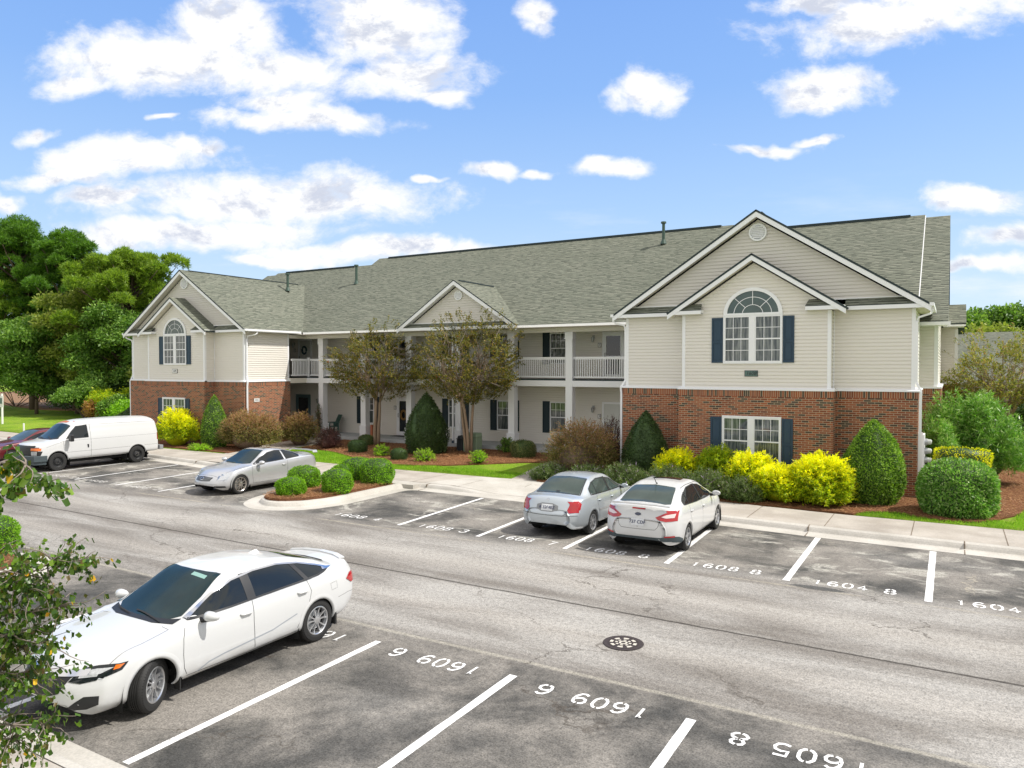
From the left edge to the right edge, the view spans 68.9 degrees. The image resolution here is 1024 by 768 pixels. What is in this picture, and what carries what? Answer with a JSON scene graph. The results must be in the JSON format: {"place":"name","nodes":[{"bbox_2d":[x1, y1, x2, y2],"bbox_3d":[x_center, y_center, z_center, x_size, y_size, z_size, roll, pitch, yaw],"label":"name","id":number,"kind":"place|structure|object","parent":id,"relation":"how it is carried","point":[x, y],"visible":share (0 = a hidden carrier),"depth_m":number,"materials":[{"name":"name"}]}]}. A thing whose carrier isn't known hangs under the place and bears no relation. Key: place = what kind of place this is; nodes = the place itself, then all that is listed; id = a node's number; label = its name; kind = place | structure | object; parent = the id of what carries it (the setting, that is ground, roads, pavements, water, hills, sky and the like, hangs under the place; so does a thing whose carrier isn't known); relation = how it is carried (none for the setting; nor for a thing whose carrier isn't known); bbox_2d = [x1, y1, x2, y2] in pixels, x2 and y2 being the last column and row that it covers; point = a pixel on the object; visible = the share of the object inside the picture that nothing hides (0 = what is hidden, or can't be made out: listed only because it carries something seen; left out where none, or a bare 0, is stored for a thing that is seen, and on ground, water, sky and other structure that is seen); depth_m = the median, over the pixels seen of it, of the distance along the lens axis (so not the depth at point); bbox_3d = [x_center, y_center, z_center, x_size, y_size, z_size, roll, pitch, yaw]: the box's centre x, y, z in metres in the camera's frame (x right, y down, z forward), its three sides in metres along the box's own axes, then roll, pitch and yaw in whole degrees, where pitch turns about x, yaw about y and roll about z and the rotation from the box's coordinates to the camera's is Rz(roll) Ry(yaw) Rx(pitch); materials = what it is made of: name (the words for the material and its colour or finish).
{"place":"outdoors","nodes":[
{"label":"outdoors","id":0,"kind":"place"},
{"bbox_2d":[0,741,61,767],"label":"sidewalk","id":1,"kind":"structure","parent":0,"point":[19,763],"depth_m":7.67,"materials":[{"name":"concrete"}]},
{"bbox_2d":[0,443,120,767],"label":"cherry tree","id":2,"kind":"object","parent":1,"relation":"on","point":[14,490],"visible":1,"depth_m":6.91,"materials":[{"name":"green plant"}]},
{"bbox_2d":[0,391,82,410],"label":"needle ground","id":3,"kind":"structure","parent":0,"point":[42,406],"depth_m":82.57,"materials":[{"name":"brown soil"}]},
{"bbox_2d":[20,226,100,409],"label":"tree","id":4,"kind":"object","parent":3,"relation":"on","point":[57,247],"visible":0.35,"depth_m":65.53,"materials":[{"name":"green plant"}]},
{"bbox_2d":[0,386,219,462],"bbox_3d":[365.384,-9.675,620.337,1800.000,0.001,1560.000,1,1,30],"label":"ground","id":5,"kind":"structure","parent":0,"point":[1,390],"depth_m":136.70,"materials":[{"name":"brown soil"}]},
{"bbox_2d":[122,209,965,496],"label":"apartment building","id":6,"kind":"structure","parent":5,"relation":"on","point":[755,330],"depth_m":33.45,"materials":[{"name":"brick"}]},
{"bbox_2d":[164,335,173,363],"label":"window","id":7,"kind":"structure","parent":6,"relation":"in","point":[168,340],"depth_m":40.12,"materials":[{"name":"white glass"}]},
{"bbox_2d":[163,318,185,334],"bbox_3d":[-17.999,-3.068,39.817,1.895,0.895,0.056,1,1,30],"label":"arched window","id":8,"kind":"structure","parent":6,"relation":"in","point":[174,326],"depth_m":39.82,"materials":[{"name":"white glass"}]},
{"bbox_2d":[175,335,185,363],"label":"window","id":9,"kind":"structure","parent":6,"relation":"in","point":[179,339],"depth_m":39.64,"materials":[{"name":"white glass"}]},
{"bbox_2d":[296,394,310,429],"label":"door","id":10,"kind":"structure","parent":6,"relation":"in","point":[303,401],"depth_m":44.14,"materials":[{"name":"black glass"}]},
{"bbox_2d":[298,339,311,374],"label":"door","id":11,"kind":"structure","parent":6,"relation":"in","point":[301,342],"depth_m":44.02,"materials":[{"name":"black wood"}]},
{"bbox_2d":[396,397,405,434],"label":"door","id":12,"kind":"structure","parent":6,"relation":"in","point":[400,404],"depth_m":40.48,"materials":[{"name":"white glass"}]},
{"bbox_2d":[497,400,507,429],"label":"window","id":13,"kind":"structure","parent":6,"relation":"in","point":[502,405],"depth_m":37.18,"materials":[{"name":"white glass"}]},
{"bbox_2d":[550,402,564,432],"bbox_3d":[2.196,1.591,35.607,0.870,1.480,0.052,1,1,30],"label":"window","id":14,"kind":"structure","parent":6,"relation":"in","point":[557,409],"depth_m":35.64,"materials":[{"name":"white glass"}]},
{"bbox_2d":[550,333,565,363],"bbox_3d":[2.196,-1.699,35.533,0.870,1.480,0.052,1,1,30],"label":"window","id":15,"kind":"structure","parent":6,"relation":"in","point":[557,341],"depth_m":35.55,"materials":[{"name":"white glass"}]},
{"bbox_2d":[602,402,619,444],"bbox_3d":[4.613,1.883,34.160,1.070,2.100,0.103,1,1,30],"label":"door","id":16,"kind":"structure","parent":6,"relation":"in","point":[610,409],"depth_m":34.22,"materials":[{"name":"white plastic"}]},
{"bbox_2d":[602,331,623,378],"bbox_3d":[4.626,-1.306,34.111,1.070,2.160,0.050,1,1,30],"label":"door","id":17,"kind":"structure","parent":6,"relation":"in","point":[612,342],"depth_m":34.12,"materials":[{"name":"white glass"}]},
{"bbox_2d":[723,417,748,453],"bbox_3d":[7.439,1.883,24.836,0.850,1.560,0.052,1,1,30],"label":"window","id":18,"kind":"structure","parent":6,"relation":"in","point":[735,429],"depth_m":24.84,"materials":[{"name":"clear glass"}]},
{"bbox_2d":[724,316,749,361],"bbox_3d":[7.487,-1.493,24.841,0.850,1.530,0.052,1,1,30],"label":"window","id":19,"kind":"structure","parent":6,"relation":"in","point":[736,328],"depth_m":24.85,"materials":[{"name":"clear glass"}]},
{"bbox_2d":[723,287,782,315],"bbox_3d":[7.913,-2.725,24.561,1.895,0.895,0.056,1,1,30],"label":"arched window","id":20,"kind":"structure","parent":6,"relation":"in","point":[748,301],"depth_m":24.56,"materials":[{"name":"grey glass"}]},
{"bbox_2d":[753,418,779,463],"bbox_3d":[8.292,1.894,24.334,0.850,1.560,0.052,1,1,30],"label":"window","id":21,"kind":"structure","parent":6,"relation":"in","point":[766,431],"depth_m":24.32,"materials":[{"name":"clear glass"}]},
{"bbox_2d":[754,315,781,361],"bbox_3d":[8.340,-1.482,24.339,0.850,1.530,0.052,1,1,30],"label":"window","id":22,"kind":"structure","parent":6,"relation":"in","point":[767,343],"depth_m":24.35,"materials":[{"name":"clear glass"}]},
{"bbox_2d":[965,307,1002,329],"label":"distant tree","id":23,"kind":"object","parent":5,"relation":"on","point":[972,316],"visible":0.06,"depth_m":97.94,"materials":[{"name":"green plant"}]},
{"bbox_2d":[964,320,1023,332],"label":"distant tree","id":24,"kind":"object","parent":5,"relation":"on","point":[1004,327],"visible":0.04,"depth_m":92.92,"materials":[{"name":"green plant"}]},
{"bbox_2d":[973,300,1023,329],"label":"distant tree","id":25,"kind":"object","parent":5,"relation":"on","point":[1012,312],"visible":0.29,"depth_m":98.76,"materials":[{"name":"green plant"}]},
{"bbox_2d":[224,437,335,454],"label":"path","id":26,"kind":"structure","parent":0,"point":[285,445],"depth_m":37.76,"materials":[{"name":"concrete"}]},
{"bbox_2d":[279,409,319,444],"bbox_3d":[-10.785,2.170,37.888,2.472,1.886,2.070,1,1,30],"label":"loropetalum","id":27,"kind":"object","parent":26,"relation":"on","point":[297,433],"visible":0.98,"depth_m":37.49,"materials":[{"name":"brown plant"}]},
{"bbox_2d":[425,477,543,496],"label":"sidewalk ramp","id":28,"kind":"structure","parent":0,"point":[507,486],"depth_m":25.77,"materials":[{"name":"concrete"}]},
{"bbox_2d":[0,458,1023,767],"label":"parking lot","id":29,"kind":"structure","parent":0,"point":[768,656],"depth_m":11.27,"materials":[{"name":"grey asphalt"}]},
{"bbox_2d":[0,552,17,569],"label":"island bed","id":30,"kind":"object","parent":29,"relation":"on","point":[8,558],"visible":0.31,"depth_m":15.52,"materials":[{"name":"brown soil"}]},
{"bbox_2d":[0,513,22,553],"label":"boxwood","id":31,"kind":"object","parent":30,"relation":"on","point":[10,530],"visible":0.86,"depth_m":16.19,"materials":[{"name":"green plant"}]},
{"bbox_2d":[0,428,49,461],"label":"parked car","id":32,"kind":"object","parent":29,"relation":"on","point":[26,435],"visible":0.18,"depth_m":32.85,"materials":[{"name":"red paint"}]},
{"bbox_2d":[0,710,127,767],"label":"kerb","id":33,"kind":"structure","parent":29,"relation":"on","point":[68,754],"depth_m":8.02,"materials":[{"name":"concrete"}]},
{"bbox_2d":[15,415,162,470],"bbox_3d":[-18.213,2.460,32.171,2.522,2.039,5.612,1,2,34],"label":"cargo van","id":34,"kind":"object","parent":29,"relation":"on","point":[61,445],"visible":0.95,"depth_m":31.46,"materials":[{"name":"paint"}]},
{"bbox_2d":[23,547,352,713],"bbox_3d":[-4.373,3.257,10.760,2.204,1.406,4.753,1,1,30],"label":"parked car","id":35,"kind":"object","parent":29,"relation":"on","point":[141,647],"visible":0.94,"depth_m":9.97,"materials":[{"name":"white paint"}]},
{"bbox_2d":[123,641,379,764],"bbox_3d":[-3.071,3.980,9.676,0.122,0.001,4.080,1,1,30],"label":"parking line","id":36,"kind":"object","parent":29,"relation":"on","point":[216,719],"visible":1,"depth_m":9.21,"materials":[{"name":"paint"}]},
{"bbox_2d":[194,447,316,493],"bbox_3d":[-8.989,2.925,26.387,2.169,1.368,4.555,1,2,31],"label":"parked car","id":37,"kind":"object","parent":29,"relation":"on","point":[241,471],"visible":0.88,"depth_m":25.51,"materials":[{"name":"silver paint"}]},
{"bbox_2d":[264,481,392,500],"bbox_3d":[-6.163,3.598,24.862,2.558,0.387,4.960,1,1,30],"label":"island bed","id":38,"kind":"object","parent":29,"relation":"on","point":[298,498],"visible":0.23,"depth_m":23.27,"materials":[{"name":"brown soil"}]},
{"bbox_2d":[274,476,307,496],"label":"boxwood","id":39,"kind":"object","parent":38,"relation":"on","point":[291,485],"visible":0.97,"depth_m":23.14,"materials":[{"name":"green plant"}]},
{"bbox_2d":[286,464,320,487],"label":"boxwood","id":40,"kind":"object","parent":38,"relation":"on","point":[310,475],"visible":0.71,"depth_m":24.57,"materials":[{"name":"green plant"}]},
{"bbox_2d":[320,467,353,493],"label":"boxwood","id":41,"kind":"object","parent":38,"relation":"on","point":[339,480],"visible":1,"depth_m":23.66,"materials":[{"name":"green plant"}]},
{"bbox_2d":[340,456,368,480],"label":"boxwood","id":42,"kind":"object","parent":38,"relation":"on","point":[354,463],"visible":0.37,"depth_m":26.10,"materials":[{"name":"green plant"}]},
{"bbox_2d":[359,457,395,484],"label":"boxwood","id":43,"kind":"object","parent":38,"relation":"on","point":[382,471],"visible":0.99,"depth_m":25.47,"materials":[{"name":"green plant"}]},
{"bbox_2d":[389,648,477,673],"bbox_3d":[-1.140,3.956,10.680,1.475,0.001,0.326,1,1,30],"label":"bay number","id":44,"kind":"object","parent":29,"relation":"on","point":[433,663],"visible":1,"depth_m":10.61,"materials":[{"name":"paint"}]},
{"bbox_2d":[378,674,516,767],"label":"parking line","id":45,"kind":"object","parent":29,"relation":"on","point":[419,742],"visible":1,"depth_m":8.77,"materials":[{"name":"paint"}]},
{"bbox_2d":[0,437,1023,560],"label":"kerb","id":46,"kind":"structure","parent":29,"relation":"on","point":[261,502],"depth_m":19.59,"materials":[{"name":"concrete"}]},
{"bbox_2d":[523,471,630,533],"bbox_3d":[1.952,3.050,20.294,2.039,1.392,4.468,1,1,30],"label":"parked car","id":47,"kind":"object","parent":29,"relation":"on","point":[580,500],"visible":0.82,"depth_m":18.82,"materials":[{"name":"silver paint"}]},
{"bbox_2d":[535,684,644,717],"bbox_3d":[0.965,3.985,9.406,1.475,0.001,0.326,1,1,30],"label":"bay number","id":48,"kind":"object","parent":29,"relation":"on","point":[594,701],"visible":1,"depth_m":9.35,"materials":[{"name":"paint"}]},
{"bbox_2d":[603,635,643,650],"bbox_3d":[1.693,3.935,11.361,0.620,0.010,0.620,1,1,30],"label":"manhole cover","id":49,"kind":"object","parent":29,"relation":"on","point":[623,643],"visible":1,"depth_m":11.34,"materials":[{"name":"metal"}]},
{"bbox_2d":[607,475,720,549],"bbox_3d":[3.900,2.935,18.633,2.169,1.697,4.466,1,1,30],"label":"parked car","id":50,"kind":"object","parent":29,"relation":"on","point":[679,513],"visible":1,"depth_m":17.12,"materials":[{"name":"white paint"}]},
{"bbox_2d":[650,718,695,767],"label":"parking line","id":51,"kind":"object","parent":29,"relation":"on","point":[668,750],"visible":1,"depth_m":8.31,"materials":[{"name":"paint"}]},
{"bbox_2d":[729,732,863,767],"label":"bay number","id":52,"kind":"object","parent":29,"relation":"on","point":[814,758],"visible":1,"depth_m":8.11,"materials":[{"name":"paint"}]},
{"bbox_2d":[782,537,820,580],"bbox_3d":[6.463,3.825,16.541,0.137,0.001,4.250,1,1,30],"label":"parking line","id":53,"kind":"object","parent":29,"relation":"on","point":[797,564],"visible":1,"depth_m":16.21,"materials":[{"name":"paint"}]},
{"bbox_2d":[924,551,935,601],"bbox_3d":[8.523,3.856,15.189,0.140,0.001,4.230,1,1,30],"label":"parking line","id":54,"kind":"object","parent":29,"relation":"on","point":[930,580],"visible":1,"depth_m":14.90,"materials":[{"name":"paint"}]},
{"bbox_2d":[0,431,1023,547],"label":"sidewalk","id":55,"kind":"structure","parent":0,"point":[1004,537],"depth_m":19.83,"materials":[{"name":"concrete"}]},
{"bbox_2d":[0,405,1023,530],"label":"lawn","id":56,"kind":"structure","parent":0,"point":[15,418],"depth_m":37.05,"materials":[{"name":"green plant"}]},
{"bbox_2d":[0,246,43,353],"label":"tree","id":57,"kind":"object","parent":56,"relation":"on","point":[5,304],"visible":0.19,"depth_m":66.86,"materials":[{"name":"green plant"}]},
{"bbox_2d":[0,212,65,409],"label":"tree","id":58,"kind":"object","parent":56,"relation":"on","point":[18,234],"visible":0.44,"depth_m":66.98,"materials":[{"name":"green plant"}]},
{"bbox_2d":[0,312,78,413],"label":"broadleaf tree","id":59,"kind":"object","parent":56,"relation":"on","point":[20,368],"visible":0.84,"depth_m":60.12,"materials":[{"name":"green plant"}]},
{"bbox_2d":[22,288,135,413],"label":"broadleaf tree","id":60,"kind":"object","parent":56,"relation":"on","point":[55,299],"visible":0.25,"depth_m":60.59,"materials":[{"name":"green plant"}]},
{"bbox_2d":[48,374,116,417],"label":"woodland bush","id":61,"kind":"object","parent":56,"relation":"on","point":[69,392],"visible":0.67,"depth_m":56.19,"materials":[{"name":"green plant"}]},
{"bbox_2d":[81,397,100,417],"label":"woodland bush","id":62,"kind":"object","parent":56,"relation":"on","point":[88,409],"visible":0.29,"depth_m":54.11,"materials":[{"name":"orange plant"}]},
{"bbox_2d":[56,299,140,390],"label":"broadleaf tree","id":63,"kind":"object","parent":56,"relation":"on","point":[110,323],"visible":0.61,"depth_m":58.19,"materials":[{"name":"green plant"}]},
{"bbox_2d":[84,386,129,403],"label":"woodland bush","id":64,"kind":"object","parent":56,"relation":"on","point":[97,394],"visible":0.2,"depth_m":54.95,"materials":[{"name":"green plant"}]},
{"bbox_2d":[94,393,129,416],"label":"woodland bush","id":65,"kind":"object","parent":56,"relation":"on","point":[102,405],"visible":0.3,"depth_m":52.47,"materials":[{"name":"green plant"}]},
{"bbox_2d":[103,397,129,416],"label":"woodland bush","id":66,"kind":"object","parent":56,"relation":"on","point":[120,406],"visible":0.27,"depth_m":50.37,"materials":[{"name":"green plant"}]},
{"bbox_2d":[49,245,191,365],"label":"tree","id":67,"kind":"object","parent":56,"relation":"on","point":[121,269],"visible":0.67,"depth_m":60.66,"materials":[{"name":"green plant"}]},
{"bbox_2d":[158,440,287,452],"bbox_3d":[-16.862,3.168,40.912,12.100,0.446,6.550,1,1,30],"label":"mulch bed","id":68,"kind":"object","parent":56,"relation":"on","point":[230,448],"visible":0.07,"depth_m":37.05,"materials":[{"name":"brown soil"}]},
{"bbox_2d":[155,405,200,444],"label":"golden shrub","id":69,"kind":"object","parent":68,"relation":"on","point":[176,427],"visible":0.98,"depth_m":37.85,"materials":[{"name":"yellow plant"}]},
{"bbox_2d":[200,394,229,447],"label":"conical shrub","id":70,"kind":"object","parent":68,"relation":"on","point":[213,415],"visible":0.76,"depth_m":37.18,"materials":[{"name":"green plant"}]},
{"bbox_2d":[213,408,284,448],"bbox_3d":[-12.910,2.145,36.589,4.570,2.100,2.405,1,1,30],"label":"loropetalum","id":71,"kind":"object","parent":68,"relation":"on","point":[256,431],"visible":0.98,"depth_m":35.98,"materials":[{"name":"brown plant"}]},
{"bbox_2d":[301,440,556,465],"bbox_3d":[-4.659,3.316,34.046,13.500,0.445,6.000,1,1,30],"label":"mulch bed","id":72,"kind":"object","parent":56,"relation":"on","point":[505,457],"visible":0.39,"depth_m":32.48,"materials":[{"name":"brown soil"}]},
{"bbox_2d":[315,426,343,447],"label":"purple shrub","id":73,"kind":"object","parent":72,"relation":"on","point":[328,438],"visible":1,"depth_m":36.15,"materials":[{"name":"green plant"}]},
{"bbox_2d":[347,439,367,452],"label":"shrub","id":74,"kind":"object","parent":72,"relation":"on","point":[358,445],"visible":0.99,"depth_m":34.54,"materials":[{"name":"green plant"}]},
{"bbox_2d":[319,315,437,444],"bbox_3d":[-6.839,-0.211,37.681,6.684,6.604,4.497,1,1,30],"label":"crape myrtle","id":75,"kind":"object","parent":72,"relation":"on","point":[380,382],"visible":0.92,"depth_m":37.12,"materials":[{"name":"plant"}]},
{"bbox_2d":[412,447,435,461],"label":"azalea","id":76,"kind":"object","parent":72,"relation":"on","point":[424,456],"visible":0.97,"depth_m":31.49,"materials":[{"name":"green plant"}]},
{"bbox_2d":[404,391,449,454],"bbox_3d":[-3.926,1.781,34.296,2.348,2.914,2.202,1,1,30],"label":"conical shrub","id":77,"kind":"object","parent":72,"relation":"on","point":[425,427],"visible":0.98,"depth_m":33.70,"materials":[{"name":"green plant"}]},
{"bbox_2d":[410,306,525,452],"bbox_3d":[-2.172,-0.207,33.925,5.883,6.792,4.588,1,1,30],"label":"crape myrtle","id":78,"kind":"object","parent":72,"relation":"on","point":[453,384],"visible":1,"depth_m":33.51,"materials":[{"name":"green plant"}]},
{"bbox_2d":[2,439,1023,562],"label":"pine straw","id":79,"kind":"object","parent":72,"relation":"on","point":[458,461],"visible":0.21,"depth_m":24.95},
{"bbox_2d":[510,439,536,457],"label":"shrub","id":80,"kind":"object","parent":72,"relation":"on","point":[523,448],"visible":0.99,"depth_m":32.24,"materials":[{"name":"green plant"}]},
{"bbox_2d":[537,462,1023,522],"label":"mulch bed","id":81,"kind":"object","parent":56,"relation":"on","point":[858,506],"visible":0.11,"depth_m":21.45,"materials":[{"name":"brown soil"}]},
{"bbox_2d":[526,460,568,479],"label":"flowering plant","id":82,"kind":"object","parent":81,"relation":"on","point":[542,472],"visible":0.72,"depth_m":26.50,"materials":[{"name":"green plant"}]},
{"bbox_2d":[538,416,623,470],"bbox_3d":[2.459,2.285,27.288,3.322,2.242,2.482,1,1,30],"label":"loropetalum","id":83,"kind":"object","parent":81,"relation":"on","point":[581,449],"visible":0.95,"depth_m":26.83,"materials":[{"name":"brown plant"}]},
{"bbox_2d":[569,462,607,474],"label":"flowering plant","id":84,"kind":"object","parent":81,"relation":"on","point":[589,468],"visible":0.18,"depth_m":25.49,"materials":[{"name":"green plant"}]},
{"bbox_2d":[596,415,619,468],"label":"purple shrub","id":85,"kind":"object","parent":81,"relation":"on","point":[614,436],"visible":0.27,"depth_m":28.80,"materials":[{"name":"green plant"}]},
{"bbox_2d":[599,459,647,485],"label":"flowering plant","id":86,"kind":"object","parent":81,"relation":"on","point":[631,477],"visible":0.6,"depth_m":24.54,"materials":[{"name":"green plant"}]},
{"bbox_2d":[621,410,668,473],"bbox_3d":[4.712,2.192,26.276,1.862,2.564,1.394,1,1,30],"label":"conical shrub","id":87,"kind":"object","parent":81,"relation":"on","point":[646,444],"visible":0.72,"depth_m":25.91,"materials":[{"name":"green plant"}]},
{"bbox_2d":[640,463,687,478],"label":"flowering plant","id":88,"kind":"object","parent":81,"relation":"on","point":[671,473],"visible":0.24,"depth_m":23.83,"materials":[{"name":"green plant"}]},
{"bbox_2d":[651,445,699,479],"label":"golden shrub","id":89,"kind":"object","parent":81,"relation":"on","point":[683,458],"visible":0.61,"depth_m":24.39,"materials":[{"name":"yellow plant"}]},
{"bbox_2d":[681,466,729,498],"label":"flowering plant","id":90,"kind":"object","parent":81,"relation":"on","point":[711,482],"visible":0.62,"depth_m":22.86,"materials":[{"name":"green plant"}]},
{"bbox_2d":[695,442,734,478],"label":"golden shrub","id":91,"kind":"object","parent":81,"relation":"on","point":[716,457],"visible":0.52,"depth_m":23.97,"materials":[{"name":"green plant"}]},
{"bbox_2d":[721,472,767,502],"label":"flowering plant","id":92,"kind":"object","parent":81,"relation":"on","point":[739,490],"visible":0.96,"depth_m":22.25,"materials":[{"name":"green plant"}]},
{"bbox_2d":[721,446,775,484],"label":"golden shrub","id":93,"kind":"object","parent":81,"relation":"on","point":[743,462],"visible":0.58,"depth_m":23.03,"materials":[{"name":"yellow plant"}]},
{"bbox_2d":[742,459,819,505],"bbox_3d":[8.075,2.902,22.468,2.796,1.294,2.024,1,1,30],"label":"golden shrub","id":94,"kind":"object","parent":81,"relation":"on","point":[774,481],"visible":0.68,"depth_m":21.98,"materials":[{"name":"yellow plant"}]},
{"bbox_2d":[786,449,860,507],"bbox_3d":[9.014,2.740,21.940,2.247,1.657,2.145,1,1,30],"label":"golden shrub","id":95,"kind":"object","parent":81,"relation":"on","point":[832,480],"visible":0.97,"depth_m":21.44,"materials":[{"name":"yellow plant"}]},
{"bbox_2d":[840,419,906,505],"bbox_3d":[10.633,2.294,22.052,1.897,2.558,1.824,1,1,30],"label":"egg shaped shrub","id":96,"kind":"object","parent":81,"relation":"on","point":[877,458],"visible":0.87,"depth_m":21.51,"materials":[{"name":"green plant"}]},
{"bbox_2d":[924,411,961,463],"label":"oleander","id":97,"kind":"object","parent":81,"relation":"on","point":[940,437],"visible":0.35,"depth_m":24.07,"materials":[{"name":"green plant"}]},
{"bbox_2d":[914,456,1001,519],"bbox_3d":[12.162,2.809,20.416,2.104,1.660,2.029,1,1,30],"label":"round shrub","id":98,"kind":"object","parent":81,"relation":"on","point":[953,487],"visible":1,"depth_m":19.78,"materials":[{"name":"green plant"}]},
{"bbox_2d":[932,445,993,467],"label":"golden shrub","id":99,"kind":"object","parent":81,"relation":"on","point":[982,456],"visible":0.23,"depth_m":22.42,"materials":[{"name":"yellow plant"}]},
{"bbox_2d":[921,385,1023,476],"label":"oleander","id":100,"kind":"object","parent":81,"relation":"on","point":[997,438],"visible":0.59,"depth_m":24.57,"materials":[{"name":"green plant"}]},
{"bbox_2d":[940,322,1023,428],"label":"crape myrtle","id":101,"kind":"object","parent":81,"relation":"on","point":[1014,386],"visible":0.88,"depth_m":31.24,"materials":[{"name":"plant"}]},
{"bbox_2d":[957,331,1023,406],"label":"neighbour house","id":102,"kind":"structure","parent":56,"relation":"on","point":[993,336],"depth_m":66.18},
{"bbox_2d":[0,0,1023,314],"label":"sky","id":103,"kind":"structure","parent":0,"point":[256,139],"materials":[{"name":"blue"}]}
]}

